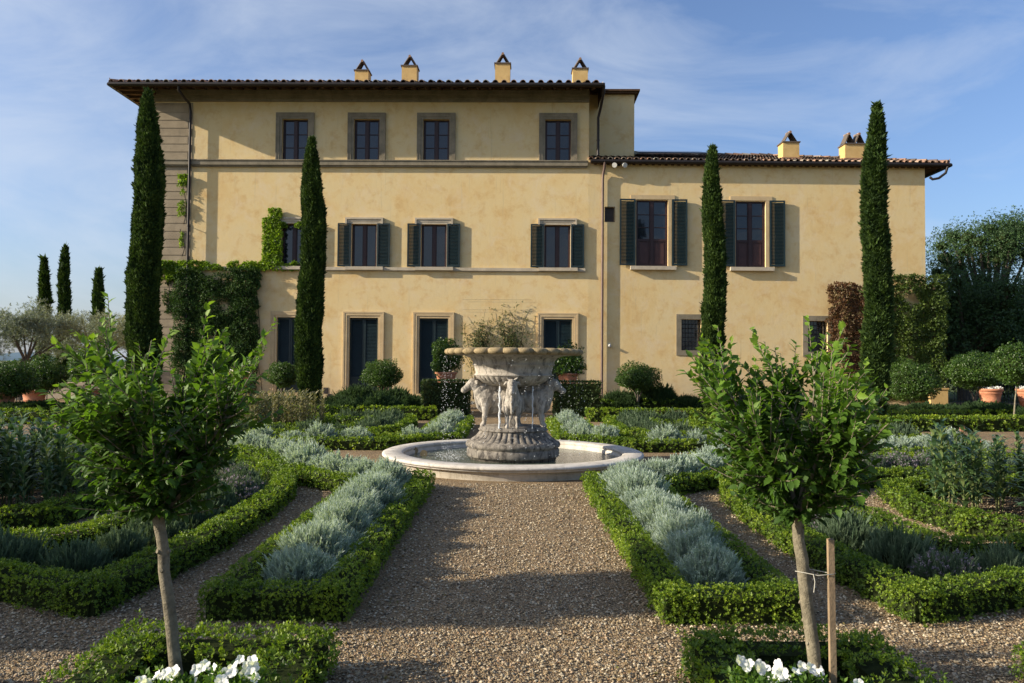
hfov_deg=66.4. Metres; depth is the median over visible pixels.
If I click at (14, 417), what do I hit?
lily plant
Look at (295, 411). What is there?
lily plant
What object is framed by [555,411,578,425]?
santolina bush
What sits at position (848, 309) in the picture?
ivy
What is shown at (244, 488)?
lavender bush
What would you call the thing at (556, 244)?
window
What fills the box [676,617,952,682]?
box hedge
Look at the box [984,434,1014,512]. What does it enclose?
lily plant
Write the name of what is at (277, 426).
lavender bush
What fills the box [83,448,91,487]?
lily plant
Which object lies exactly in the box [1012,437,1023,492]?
lily plant
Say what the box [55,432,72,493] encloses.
lily plant
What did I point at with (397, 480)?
santolina bush
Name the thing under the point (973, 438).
lily plant
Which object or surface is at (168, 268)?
vine
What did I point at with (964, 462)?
lily plant
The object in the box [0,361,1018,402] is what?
ground
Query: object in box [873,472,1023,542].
box hedge
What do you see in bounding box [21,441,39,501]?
lily plant
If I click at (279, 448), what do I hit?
santolina bush
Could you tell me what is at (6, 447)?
lily plant
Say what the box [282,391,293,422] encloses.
lily plant
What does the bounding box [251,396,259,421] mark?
lily plant
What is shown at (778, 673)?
pansy plant
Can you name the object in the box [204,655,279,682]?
pansy plant
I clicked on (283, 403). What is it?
lily plant
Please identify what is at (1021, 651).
box hedge
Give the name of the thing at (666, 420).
box hedge
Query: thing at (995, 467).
lily plant
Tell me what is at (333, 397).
rosemary bush
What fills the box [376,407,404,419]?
lavender bush
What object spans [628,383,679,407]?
rosemary bush
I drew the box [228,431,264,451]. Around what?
santolina bush
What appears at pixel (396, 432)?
box hedge
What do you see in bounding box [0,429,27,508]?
lily plant
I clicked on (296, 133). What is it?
window
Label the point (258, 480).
lavender bush
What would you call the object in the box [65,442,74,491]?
lily plant
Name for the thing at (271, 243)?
vine
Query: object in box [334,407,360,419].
lavender bush
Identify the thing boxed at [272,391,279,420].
lily plant
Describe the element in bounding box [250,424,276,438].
santolina bush
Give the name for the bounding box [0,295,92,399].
olive tree
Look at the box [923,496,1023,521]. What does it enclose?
soil bed
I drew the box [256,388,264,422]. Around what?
lily plant
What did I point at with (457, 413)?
santolina bush
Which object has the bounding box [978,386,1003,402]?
terracotta pot
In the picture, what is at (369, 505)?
santolina bush
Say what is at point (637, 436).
box hedge
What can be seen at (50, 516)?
box hedge
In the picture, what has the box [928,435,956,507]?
lily plant
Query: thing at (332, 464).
santolina bush
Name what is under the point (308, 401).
lily plant
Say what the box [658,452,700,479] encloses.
santolina bush
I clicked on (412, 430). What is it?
santolina bush
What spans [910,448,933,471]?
lavender bush
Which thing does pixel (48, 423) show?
lily plant
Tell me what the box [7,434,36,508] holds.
lily plant
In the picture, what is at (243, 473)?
lavender bush
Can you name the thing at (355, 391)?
rosemary bush
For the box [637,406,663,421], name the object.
lavender bush
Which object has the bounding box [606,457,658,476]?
santolina bush
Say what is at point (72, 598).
box hedge
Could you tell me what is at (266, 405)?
lily plant
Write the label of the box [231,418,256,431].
lavender bush
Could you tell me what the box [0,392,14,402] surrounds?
terracotta pot
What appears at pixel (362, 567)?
box hedge
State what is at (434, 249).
window
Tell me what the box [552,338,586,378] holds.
potted shrub
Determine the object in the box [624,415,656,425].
lavender bush
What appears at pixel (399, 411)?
lavender bush
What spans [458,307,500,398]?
climbing rose
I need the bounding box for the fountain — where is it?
[382,347,643,481]
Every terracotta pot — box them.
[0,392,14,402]
[21,389,46,401]
[435,372,456,381]
[557,373,577,382]
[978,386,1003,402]
[1015,386,1023,406]
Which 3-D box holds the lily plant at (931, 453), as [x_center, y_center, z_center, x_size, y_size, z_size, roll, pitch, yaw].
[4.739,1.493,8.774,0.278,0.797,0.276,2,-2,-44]
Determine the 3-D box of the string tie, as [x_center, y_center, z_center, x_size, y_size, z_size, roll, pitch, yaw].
[1.279,1.009,3.302,0.159,0.081,0.073,0,-2,25]
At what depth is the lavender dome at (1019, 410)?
22.20 m
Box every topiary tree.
[0,358,40,399]
[21,354,67,393]
[65,350,106,388]
[263,361,296,393]
[358,358,403,390]
[614,360,662,409]
[939,350,1003,401]
[982,338,1023,418]
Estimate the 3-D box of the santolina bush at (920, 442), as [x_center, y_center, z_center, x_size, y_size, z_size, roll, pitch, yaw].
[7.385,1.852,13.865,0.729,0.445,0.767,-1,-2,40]
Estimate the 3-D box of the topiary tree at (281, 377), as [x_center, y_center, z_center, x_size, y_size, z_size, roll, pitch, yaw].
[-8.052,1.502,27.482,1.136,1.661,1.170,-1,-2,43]
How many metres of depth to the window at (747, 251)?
31.18 m
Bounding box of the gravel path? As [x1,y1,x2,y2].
[0,398,1023,682]
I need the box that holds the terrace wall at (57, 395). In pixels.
[45,382,125,398]
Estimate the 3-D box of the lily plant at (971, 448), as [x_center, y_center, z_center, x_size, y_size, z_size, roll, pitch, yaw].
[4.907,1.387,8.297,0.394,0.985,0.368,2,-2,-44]
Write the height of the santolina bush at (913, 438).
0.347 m
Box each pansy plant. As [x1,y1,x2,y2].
[126,664,193,682]
[178,659,220,682]
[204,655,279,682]
[211,674,246,682]
[719,655,771,682]
[748,658,810,682]
[780,660,829,682]
[806,665,847,682]
[849,676,873,682]
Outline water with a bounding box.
[409,447,616,464]
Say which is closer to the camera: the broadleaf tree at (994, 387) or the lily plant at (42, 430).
the lily plant at (42, 430)
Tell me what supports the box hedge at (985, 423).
on the gravel path
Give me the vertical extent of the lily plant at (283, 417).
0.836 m
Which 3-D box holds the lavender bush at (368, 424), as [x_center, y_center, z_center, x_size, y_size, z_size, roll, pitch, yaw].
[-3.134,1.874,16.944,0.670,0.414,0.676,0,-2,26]
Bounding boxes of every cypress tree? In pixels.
[33,254,55,363]
[55,241,72,379]
[89,266,106,323]
[122,86,167,393]
[292,135,328,408]
[699,143,729,411]
[856,100,895,418]
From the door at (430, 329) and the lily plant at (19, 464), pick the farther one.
the door at (430, 329)
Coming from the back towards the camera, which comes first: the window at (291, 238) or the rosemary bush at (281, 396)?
the window at (291, 238)
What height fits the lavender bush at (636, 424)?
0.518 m
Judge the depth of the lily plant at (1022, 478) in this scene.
7.80 m
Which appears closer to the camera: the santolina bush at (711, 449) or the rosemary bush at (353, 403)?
the santolina bush at (711, 449)
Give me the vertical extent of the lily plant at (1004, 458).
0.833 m
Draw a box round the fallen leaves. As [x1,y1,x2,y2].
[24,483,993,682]
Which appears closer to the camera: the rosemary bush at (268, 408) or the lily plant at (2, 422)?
the lily plant at (2, 422)
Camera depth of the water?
12.77 m
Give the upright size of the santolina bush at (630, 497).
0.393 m
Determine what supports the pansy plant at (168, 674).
on the soil bed
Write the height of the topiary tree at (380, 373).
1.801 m
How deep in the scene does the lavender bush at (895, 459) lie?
11.43 m
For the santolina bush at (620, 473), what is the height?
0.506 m
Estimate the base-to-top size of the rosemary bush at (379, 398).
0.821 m
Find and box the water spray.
[424,356,584,461]
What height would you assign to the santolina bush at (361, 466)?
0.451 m
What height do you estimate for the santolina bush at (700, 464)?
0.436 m
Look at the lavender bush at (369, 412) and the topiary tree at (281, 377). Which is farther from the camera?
the topiary tree at (281, 377)
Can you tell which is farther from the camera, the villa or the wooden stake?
the villa
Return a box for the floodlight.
[612,163,626,167]
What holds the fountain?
on the gravel path
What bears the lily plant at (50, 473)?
on the soil bed at (37, 497)
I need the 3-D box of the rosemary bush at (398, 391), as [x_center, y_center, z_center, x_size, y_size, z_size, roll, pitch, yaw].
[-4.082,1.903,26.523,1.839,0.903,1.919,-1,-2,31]
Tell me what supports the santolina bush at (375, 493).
on the soil bed
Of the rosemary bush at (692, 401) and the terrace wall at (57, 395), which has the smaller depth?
the rosemary bush at (692, 401)
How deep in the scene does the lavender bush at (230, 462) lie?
10.43 m
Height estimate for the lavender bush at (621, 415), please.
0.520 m
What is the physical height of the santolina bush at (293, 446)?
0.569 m
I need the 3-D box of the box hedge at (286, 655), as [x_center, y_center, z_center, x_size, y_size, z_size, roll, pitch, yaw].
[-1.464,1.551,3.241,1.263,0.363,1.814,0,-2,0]
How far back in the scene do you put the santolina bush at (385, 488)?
7.97 m
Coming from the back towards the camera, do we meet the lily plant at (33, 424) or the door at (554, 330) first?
the door at (554, 330)
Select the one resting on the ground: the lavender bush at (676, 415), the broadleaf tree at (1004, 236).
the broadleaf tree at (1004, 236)
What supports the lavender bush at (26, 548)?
on the soil bed
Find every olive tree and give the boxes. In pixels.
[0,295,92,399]
[32,308,125,362]
[83,315,127,376]
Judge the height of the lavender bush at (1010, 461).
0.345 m
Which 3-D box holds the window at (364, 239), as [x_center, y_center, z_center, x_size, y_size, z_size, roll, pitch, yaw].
[-5.898,-3.890,31.248,2.092,2.098,0.403,0,-2,0]
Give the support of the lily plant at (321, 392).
on the soil bed
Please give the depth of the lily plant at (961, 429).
9.45 m
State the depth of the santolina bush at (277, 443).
12.93 m
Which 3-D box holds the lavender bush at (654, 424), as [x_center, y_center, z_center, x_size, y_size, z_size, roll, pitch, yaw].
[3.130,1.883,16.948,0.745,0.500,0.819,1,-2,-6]
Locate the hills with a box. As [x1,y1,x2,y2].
[0,352,124,361]
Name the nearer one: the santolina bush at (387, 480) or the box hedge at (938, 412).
the santolina bush at (387, 480)
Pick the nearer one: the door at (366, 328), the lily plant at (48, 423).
the lily plant at (48, 423)
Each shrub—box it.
[430,337,464,375]
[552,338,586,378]
[889,357,942,403]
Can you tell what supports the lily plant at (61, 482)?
on the soil bed at (37, 497)
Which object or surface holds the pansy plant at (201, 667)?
on the soil bed
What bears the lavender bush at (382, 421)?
on the soil bed
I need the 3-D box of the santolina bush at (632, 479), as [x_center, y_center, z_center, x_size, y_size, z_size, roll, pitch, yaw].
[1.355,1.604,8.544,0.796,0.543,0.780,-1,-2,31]
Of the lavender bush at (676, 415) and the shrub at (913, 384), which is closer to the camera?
the lavender bush at (676, 415)
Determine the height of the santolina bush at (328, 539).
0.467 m
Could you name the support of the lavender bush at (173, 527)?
on the soil bed
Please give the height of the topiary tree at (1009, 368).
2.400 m
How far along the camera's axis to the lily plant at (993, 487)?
8.69 m
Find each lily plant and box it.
[0,410,13,467]
[0,417,21,488]
[0,417,40,510]
[0,423,20,509]
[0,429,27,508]
[0,432,20,497]
[0,439,13,510]
[3,411,24,433]
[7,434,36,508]
[9,409,32,436]
[11,423,18,497]
[13,429,37,504]
[14,441,39,506]
[21,417,58,499]
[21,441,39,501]
[22,419,43,503]
[24,442,36,502]
[25,424,39,494]
[26,418,40,494]
[34,439,64,506]
[35,414,52,467]
[35,421,57,506]
[35,422,49,476]
[37,421,72,503]
[37,449,60,500]
[39,445,58,500]
[42,421,69,504]
[51,426,79,503]
[51,431,73,495]
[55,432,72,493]
[64,432,71,494]
[64,446,86,498]
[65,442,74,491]
[66,421,79,494]
[69,446,92,492]
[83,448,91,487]
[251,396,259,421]
[255,391,260,419]
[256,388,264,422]
[258,396,269,423]
[262,394,270,416]
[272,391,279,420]
[274,389,281,421]
[274,395,283,420]
[278,397,287,422]
[280,388,287,419]
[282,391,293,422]
[285,388,297,420]
[287,395,298,423]
[292,389,304,421]
[293,390,298,420]
[294,391,307,421]
[294,401,297,421]
[299,394,306,421]
[302,390,313,420]
[305,395,312,419]
[308,392,312,417]
[309,400,315,419]
[310,395,319,419]
[311,390,318,417]
[316,398,323,420]
[317,388,325,418]
[919,439,939,492]
[921,426,949,505]
[923,420,951,500]
[924,447,939,504]
[925,425,958,499]
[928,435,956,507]
[930,418,957,475]
[939,437,974,510]
[944,428,961,504]
[945,438,959,482]
[952,452,976,506]
[955,425,970,483]
[955,434,962,499]
[956,425,995,508]
[956,440,972,506]
[957,447,981,507]
[958,429,977,499]
[958,433,981,484]
[958,440,991,506]
[964,428,991,487]
[964,436,988,494]
[965,453,991,516]
[979,439,990,503]
[983,436,1012,514]
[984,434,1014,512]
[985,453,1008,500]
[986,434,1013,487]
[987,432,1015,503]
[987,444,1015,512]
[1005,428,1023,506]
[1007,433,1023,506]
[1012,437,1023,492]
[1014,452,1023,505]
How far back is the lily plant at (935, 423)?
9.22 m
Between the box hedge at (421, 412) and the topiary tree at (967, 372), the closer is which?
the box hedge at (421, 412)
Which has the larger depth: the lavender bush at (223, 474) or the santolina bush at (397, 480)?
the lavender bush at (223, 474)
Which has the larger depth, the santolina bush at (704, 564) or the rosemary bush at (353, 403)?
the rosemary bush at (353, 403)
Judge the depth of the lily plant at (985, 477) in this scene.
9.20 m
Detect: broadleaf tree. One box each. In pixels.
[925,205,1023,383]
[935,263,1023,400]
[946,302,1023,399]
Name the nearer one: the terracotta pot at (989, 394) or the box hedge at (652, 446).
the box hedge at (652, 446)
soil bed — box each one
[0,489,86,512]
[878,570,920,588]
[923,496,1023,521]
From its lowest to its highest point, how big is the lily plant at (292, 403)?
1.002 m
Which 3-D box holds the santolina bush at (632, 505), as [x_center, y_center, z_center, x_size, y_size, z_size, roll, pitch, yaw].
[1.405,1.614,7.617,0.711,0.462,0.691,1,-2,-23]
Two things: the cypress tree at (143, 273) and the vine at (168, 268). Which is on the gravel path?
the cypress tree at (143, 273)
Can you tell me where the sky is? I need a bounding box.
[0,0,1023,359]
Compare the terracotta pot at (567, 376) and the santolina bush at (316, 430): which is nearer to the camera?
the santolina bush at (316, 430)
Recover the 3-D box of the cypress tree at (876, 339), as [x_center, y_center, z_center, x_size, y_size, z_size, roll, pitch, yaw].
[10.274,-2.218,22.070,1.083,9.272,1.018,0,-2,0]
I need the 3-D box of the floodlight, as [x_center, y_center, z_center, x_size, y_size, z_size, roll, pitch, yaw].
[4.248,-6.985,30.993,0.610,0.263,0.366,0,-2,0]
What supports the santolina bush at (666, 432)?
on the soil bed
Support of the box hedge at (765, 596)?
on the gravel path
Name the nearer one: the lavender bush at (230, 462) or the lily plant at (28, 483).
the lily plant at (28, 483)
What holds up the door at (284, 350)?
in the villa
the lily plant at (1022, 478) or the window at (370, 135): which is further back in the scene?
the window at (370, 135)
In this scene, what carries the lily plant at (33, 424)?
on the soil bed at (37, 497)
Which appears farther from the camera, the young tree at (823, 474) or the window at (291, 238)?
the window at (291, 238)
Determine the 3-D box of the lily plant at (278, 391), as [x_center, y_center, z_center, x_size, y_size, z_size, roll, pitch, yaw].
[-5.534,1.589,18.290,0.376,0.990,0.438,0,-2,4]
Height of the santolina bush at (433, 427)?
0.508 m
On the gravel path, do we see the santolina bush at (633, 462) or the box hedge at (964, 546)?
the box hedge at (964, 546)
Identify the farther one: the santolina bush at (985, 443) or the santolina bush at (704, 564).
the santolina bush at (985, 443)
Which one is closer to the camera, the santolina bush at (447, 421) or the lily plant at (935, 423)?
the lily plant at (935, 423)
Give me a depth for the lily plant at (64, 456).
8.55 m
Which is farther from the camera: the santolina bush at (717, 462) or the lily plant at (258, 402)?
the lily plant at (258, 402)
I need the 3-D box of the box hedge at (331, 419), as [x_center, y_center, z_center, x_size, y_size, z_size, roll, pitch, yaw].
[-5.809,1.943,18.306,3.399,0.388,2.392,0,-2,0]
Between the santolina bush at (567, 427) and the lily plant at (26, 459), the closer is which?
the lily plant at (26, 459)
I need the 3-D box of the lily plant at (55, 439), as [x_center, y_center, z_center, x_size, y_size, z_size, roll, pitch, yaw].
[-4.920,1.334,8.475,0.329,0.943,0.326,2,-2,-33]
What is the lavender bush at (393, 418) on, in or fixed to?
on the soil bed
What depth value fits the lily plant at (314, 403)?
17.98 m
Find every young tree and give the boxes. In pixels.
[36,292,287,682]
[675,315,901,682]
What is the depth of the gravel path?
5.13 m
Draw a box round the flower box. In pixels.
[924,386,948,404]
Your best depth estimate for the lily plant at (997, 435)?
9.07 m
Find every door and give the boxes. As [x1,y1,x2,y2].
[267,311,298,397]
[342,311,383,389]
[412,312,453,395]
[537,313,577,405]
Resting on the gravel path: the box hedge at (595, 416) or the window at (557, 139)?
the box hedge at (595, 416)
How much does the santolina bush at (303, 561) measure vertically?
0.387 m
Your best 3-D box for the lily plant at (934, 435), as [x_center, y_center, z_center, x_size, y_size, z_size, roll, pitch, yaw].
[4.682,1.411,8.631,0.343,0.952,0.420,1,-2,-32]
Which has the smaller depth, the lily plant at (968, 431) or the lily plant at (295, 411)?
the lily plant at (968, 431)
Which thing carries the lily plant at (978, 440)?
on the soil bed at (993, 501)
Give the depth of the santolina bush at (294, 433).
14.78 m
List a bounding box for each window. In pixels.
[268,217,300,268]
[275,112,314,158]
[337,217,389,269]
[347,112,385,159]
[407,218,459,269]
[417,113,455,159]
[530,218,583,270]
[539,113,576,159]
[620,195,687,269]
[676,314,700,354]
[722,196,784,270]
[803,316,832,356]
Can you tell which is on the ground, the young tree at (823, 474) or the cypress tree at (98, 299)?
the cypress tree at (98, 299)
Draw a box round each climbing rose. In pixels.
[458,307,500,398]
[487,301,537,347]
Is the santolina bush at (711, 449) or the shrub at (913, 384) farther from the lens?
the shrub at (913, 384)
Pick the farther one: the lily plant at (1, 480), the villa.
the villa
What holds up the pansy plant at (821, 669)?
on the soil bed
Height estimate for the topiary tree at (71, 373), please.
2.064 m
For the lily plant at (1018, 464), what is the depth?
9.02 m
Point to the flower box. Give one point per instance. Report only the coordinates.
(942, 397)
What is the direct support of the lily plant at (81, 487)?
on the soil bed at (37, 497)
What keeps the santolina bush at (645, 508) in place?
on the soil bed
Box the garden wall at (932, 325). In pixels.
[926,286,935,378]
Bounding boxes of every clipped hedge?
[420,378,471,415]
[552,379,602,416]
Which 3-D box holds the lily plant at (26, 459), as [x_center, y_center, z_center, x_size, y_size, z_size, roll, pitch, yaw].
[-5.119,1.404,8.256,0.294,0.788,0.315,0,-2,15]
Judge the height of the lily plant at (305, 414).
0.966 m
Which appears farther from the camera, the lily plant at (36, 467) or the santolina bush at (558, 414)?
the santolina bush at (558, 414)
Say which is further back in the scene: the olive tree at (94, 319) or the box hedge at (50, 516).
the olive tree at (94, 319)
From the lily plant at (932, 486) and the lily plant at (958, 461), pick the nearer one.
the lily plant at (932, 486)
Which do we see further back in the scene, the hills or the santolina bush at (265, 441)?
the hills
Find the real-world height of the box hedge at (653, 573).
0.331 m
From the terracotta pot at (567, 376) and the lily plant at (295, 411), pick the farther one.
the terracotta pot at (567, 376)
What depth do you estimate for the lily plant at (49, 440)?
9.59 m
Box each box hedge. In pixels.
[0,399,62,411]
[0,406,168,424]
[0,445,298,618]
[0,467,126,533]
[1,458,219,551]
[29,441,365,623]
[39,609,342,682]
[56,414,475,449]
[187,412,418,436]
[232,415,336,429]
[242,414,373,431]
[246,415,470,440]
[281,404,438,420]
[308,447,435,622]
[545,415,958,452]
[575,414,914,442]
[579,450,700,624]
[584,406,715,421]
[599,397,736,410]
[601,413,931,438]
[649,417,916,430]
[657,445,1023,626]
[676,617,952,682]
[683,419,807,429]
[717,450,1023,627]
[800,413,1023,431]
[802,408,1023,418]
[839,464,1023,559]
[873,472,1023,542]
[1007,640,1023,682]
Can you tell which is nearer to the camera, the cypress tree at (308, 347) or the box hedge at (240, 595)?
the box hedge at (240, 595)
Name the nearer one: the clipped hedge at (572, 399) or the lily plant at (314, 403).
the lily plant at (314, 403)
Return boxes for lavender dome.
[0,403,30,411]
[887,404,905,411]
[893,400,958,412]
[942,398,1020,418]
[1007,405,1023,418]
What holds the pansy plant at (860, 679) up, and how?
on the soil bed
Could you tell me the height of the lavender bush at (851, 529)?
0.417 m
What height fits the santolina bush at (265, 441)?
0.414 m
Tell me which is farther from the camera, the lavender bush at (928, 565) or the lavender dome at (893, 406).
the lavender dome at (893, 406)
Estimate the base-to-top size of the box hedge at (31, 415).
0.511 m
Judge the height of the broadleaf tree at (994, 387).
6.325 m
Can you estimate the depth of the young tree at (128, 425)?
3.19 m
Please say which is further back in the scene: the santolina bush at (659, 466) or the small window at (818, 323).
the small window at (818, 323)
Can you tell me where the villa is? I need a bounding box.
[107,52,952,405]
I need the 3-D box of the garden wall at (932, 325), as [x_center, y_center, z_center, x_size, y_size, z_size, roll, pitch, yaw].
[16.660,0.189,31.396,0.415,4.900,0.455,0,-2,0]
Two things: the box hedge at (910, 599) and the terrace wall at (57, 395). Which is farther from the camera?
the terrace wall at (57, 395)
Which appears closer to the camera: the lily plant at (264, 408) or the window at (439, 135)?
the lily plant at (264, 408)
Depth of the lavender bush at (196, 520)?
7.21 m
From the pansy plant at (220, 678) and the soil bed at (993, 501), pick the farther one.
the soil bed at (993, 501)
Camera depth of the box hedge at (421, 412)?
21.94 m
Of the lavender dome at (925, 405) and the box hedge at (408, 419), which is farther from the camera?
the lavender dome at (925, 405)
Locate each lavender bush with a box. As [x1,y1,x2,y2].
[0,523,53,572]
[38,535,117,582]
[95,524,150,567]
[123,518,189,546]
[176,499,222,535]
[179,477,237,519]
[213,458,236,477]
[213,459,255,479]
[213,468,266,506]
[221,465,264,482]
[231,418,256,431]
[245,473,268,493]
[266,423,287,432]
[293,414,330,431]
[328,419,352,429]
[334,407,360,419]
[354,410,398,429]
[355,418,379,431]
[358,406,382,418]
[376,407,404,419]
[377,411,398,421]
[388,408,404,416]
[615,408,639,419]
[616,412,652,424]
[617,411,640,420]
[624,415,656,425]
[629,416,659,432]
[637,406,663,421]
[643,419,671,429]
[660,407,688,421]
[663,417,698,434]
[701,426,715,434]
[804,512,841,532]
[812,507,881,555]
[859,451,891,473]
[859,520,939,575]
[864,424,880,433]
[879,447,921,472]
[887,419,922,436]
[904,544,986,587]
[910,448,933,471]
[973,537,1023,580]
[984,456,1017,470]
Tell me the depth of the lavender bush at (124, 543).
6.13 m
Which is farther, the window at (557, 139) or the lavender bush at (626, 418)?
the window at (557, 139)
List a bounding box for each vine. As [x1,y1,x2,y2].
[161,259,298,281]
[177,173,187,254]
[261,207,301,262]
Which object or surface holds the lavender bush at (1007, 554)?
on the soil bed at (897, 576)
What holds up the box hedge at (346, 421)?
on the soil bed
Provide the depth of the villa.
31.19 m
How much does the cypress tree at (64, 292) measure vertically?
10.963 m
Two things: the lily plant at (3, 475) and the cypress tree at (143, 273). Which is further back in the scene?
the cypress tree at (143, 273)
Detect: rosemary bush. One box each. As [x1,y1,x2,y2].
[253,401,294,414]
[263,391,298,404]
[322,391,353,408]
[324,397,362,415]
[333,383,379,400]
[356,391,408,408]
[371,385,413,401]
[401,393,421,408]
[599,387,642,410]
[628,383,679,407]
[673,392,703,410]
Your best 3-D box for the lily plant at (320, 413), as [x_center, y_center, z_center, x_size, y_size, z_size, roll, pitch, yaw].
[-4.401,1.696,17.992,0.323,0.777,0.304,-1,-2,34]
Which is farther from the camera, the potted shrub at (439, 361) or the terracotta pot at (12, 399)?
the potted shrub at (439, 361)
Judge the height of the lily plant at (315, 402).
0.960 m
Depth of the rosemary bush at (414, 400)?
25.59 m
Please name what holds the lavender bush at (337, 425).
on the soil bed
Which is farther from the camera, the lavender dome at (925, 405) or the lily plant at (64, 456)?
the lavender dome at (925, 405)
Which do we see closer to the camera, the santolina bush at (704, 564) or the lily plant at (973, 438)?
the santolina bush at (704, 564)
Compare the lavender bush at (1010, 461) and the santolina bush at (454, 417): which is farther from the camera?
the santolina bush at (454, 417)
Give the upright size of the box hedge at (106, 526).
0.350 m
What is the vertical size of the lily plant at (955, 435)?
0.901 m
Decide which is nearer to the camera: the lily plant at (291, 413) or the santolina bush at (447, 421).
the santolina bush at (447, 421)
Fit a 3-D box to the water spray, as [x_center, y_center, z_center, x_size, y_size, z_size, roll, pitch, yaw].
[-0.088,1.048,12.668,2.561,1.649,2.373,0,-2,0]
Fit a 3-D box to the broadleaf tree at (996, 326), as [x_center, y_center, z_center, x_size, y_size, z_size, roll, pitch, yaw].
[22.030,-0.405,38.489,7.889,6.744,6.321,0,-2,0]
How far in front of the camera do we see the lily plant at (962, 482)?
8.18 m
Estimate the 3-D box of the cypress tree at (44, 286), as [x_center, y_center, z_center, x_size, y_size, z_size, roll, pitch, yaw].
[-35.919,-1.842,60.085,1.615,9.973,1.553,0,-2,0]
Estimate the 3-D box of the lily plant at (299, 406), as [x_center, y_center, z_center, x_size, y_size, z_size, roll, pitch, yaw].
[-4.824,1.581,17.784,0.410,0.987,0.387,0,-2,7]
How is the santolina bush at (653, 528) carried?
on the soil bed
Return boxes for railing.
[952,380,1023,404]
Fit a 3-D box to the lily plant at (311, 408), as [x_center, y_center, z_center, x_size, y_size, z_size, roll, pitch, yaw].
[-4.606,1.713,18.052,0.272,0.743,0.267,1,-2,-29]
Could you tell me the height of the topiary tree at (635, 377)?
1.807 m
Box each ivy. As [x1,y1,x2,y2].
[161,265,262,396]
[824,281,864,384]
[888,273,950,401]
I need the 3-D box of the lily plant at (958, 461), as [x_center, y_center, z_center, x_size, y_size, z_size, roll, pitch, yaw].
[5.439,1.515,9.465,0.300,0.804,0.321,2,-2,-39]
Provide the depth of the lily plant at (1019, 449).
9.02 m
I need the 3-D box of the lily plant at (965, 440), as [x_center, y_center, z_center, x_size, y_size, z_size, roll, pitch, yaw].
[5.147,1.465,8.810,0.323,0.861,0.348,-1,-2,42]
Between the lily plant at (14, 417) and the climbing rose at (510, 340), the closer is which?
the lily plant at (14, 417)
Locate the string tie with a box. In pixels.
[795,569,835,591]
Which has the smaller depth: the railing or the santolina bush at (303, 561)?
the santolina bush at (303, 561)
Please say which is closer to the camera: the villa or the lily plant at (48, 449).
the lily plant at (48, 449)
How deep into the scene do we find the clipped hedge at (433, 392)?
24.00 m
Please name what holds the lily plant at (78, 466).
on the soil bed at (37, 497)
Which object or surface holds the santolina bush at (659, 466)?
on the soil bed
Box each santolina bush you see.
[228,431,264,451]
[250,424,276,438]
[252,433,279,452]
[257,540,342,588]
[269,435,297,449]
[271,439,296,453]
[273,517,362,569]
[278,430,303,439]
[280,436,320,460]
[280,440,333,469]
[299,517,368,547]
[302,421,338,439]
[303,451,335,470]
[308,496,384,538]
[310,485,385,524]
[314,448,361,477]
[337,456,376,478]
[338,425,374,440]
[340,470,410,508]
[340,482,385,514]
[354,473,399,491]
[358,468,405,490]
[361,454,414,486]
[363,456,396,472]
[396,424,427,439]
[424,420,455,436]
[430,416,459,428]
[434,411,461,424]
[442,409,465,420]
[555,409,570,418]
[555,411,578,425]
[558,409,579,419]
[560,416,591,435]
[568,421,592,437]
[588,423,620,440]
[597,463,648,485]
[604,464,672,499]
[605,464,647,491]
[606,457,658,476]
[618,485,671,515]
[625,484,681,515]
[626,492,694,535]
[642,504,697,540]
[643,422,683,442]
[643,455,679,480]
[651,506,729,554]
[657,521,727,567]
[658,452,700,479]
[671,535,751,591]
[678,451,716,473]
[681,427,710,442]
[688,451,726,470]
[689,445,731,462]
[691,443,729,452]
[873,439,897,451]
[887,434,918,451]
[908,435,925,441]
[915,434,949,451]
[939,426,961,440]
[981,439,992,451]
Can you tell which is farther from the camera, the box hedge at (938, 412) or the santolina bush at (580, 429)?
the box hedge at (938, 412)
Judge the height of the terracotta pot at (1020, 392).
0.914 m
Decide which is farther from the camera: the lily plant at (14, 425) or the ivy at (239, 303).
the ivy at (239, 303)
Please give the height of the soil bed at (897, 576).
0.001 m
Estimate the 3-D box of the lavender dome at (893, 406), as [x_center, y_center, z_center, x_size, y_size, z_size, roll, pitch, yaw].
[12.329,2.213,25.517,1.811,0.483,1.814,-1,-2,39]
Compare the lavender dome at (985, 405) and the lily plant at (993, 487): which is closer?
the lily plant at (993, 487)
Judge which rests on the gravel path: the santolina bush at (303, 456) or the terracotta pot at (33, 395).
the terracotta pot at (33, 395)
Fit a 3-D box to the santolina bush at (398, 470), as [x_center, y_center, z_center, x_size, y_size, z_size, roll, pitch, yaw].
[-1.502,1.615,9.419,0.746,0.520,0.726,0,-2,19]
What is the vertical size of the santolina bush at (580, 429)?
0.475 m
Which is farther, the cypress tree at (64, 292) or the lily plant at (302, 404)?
the cypress tree at (64, 292)
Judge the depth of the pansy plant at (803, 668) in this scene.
3.21 m
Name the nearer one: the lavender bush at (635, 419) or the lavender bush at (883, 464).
the lavender bush at (883, 464)
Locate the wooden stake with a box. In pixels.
[826,538,836,682]
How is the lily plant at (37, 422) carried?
on the soil bed at (37, 497)
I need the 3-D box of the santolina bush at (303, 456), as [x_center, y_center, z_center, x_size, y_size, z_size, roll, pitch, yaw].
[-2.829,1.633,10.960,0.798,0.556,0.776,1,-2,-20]
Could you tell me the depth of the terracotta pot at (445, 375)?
25.69 m
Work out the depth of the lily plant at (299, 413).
17.65 m
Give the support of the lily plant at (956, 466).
on the soil bed at (993, 501)
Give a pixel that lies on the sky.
(736, 76)

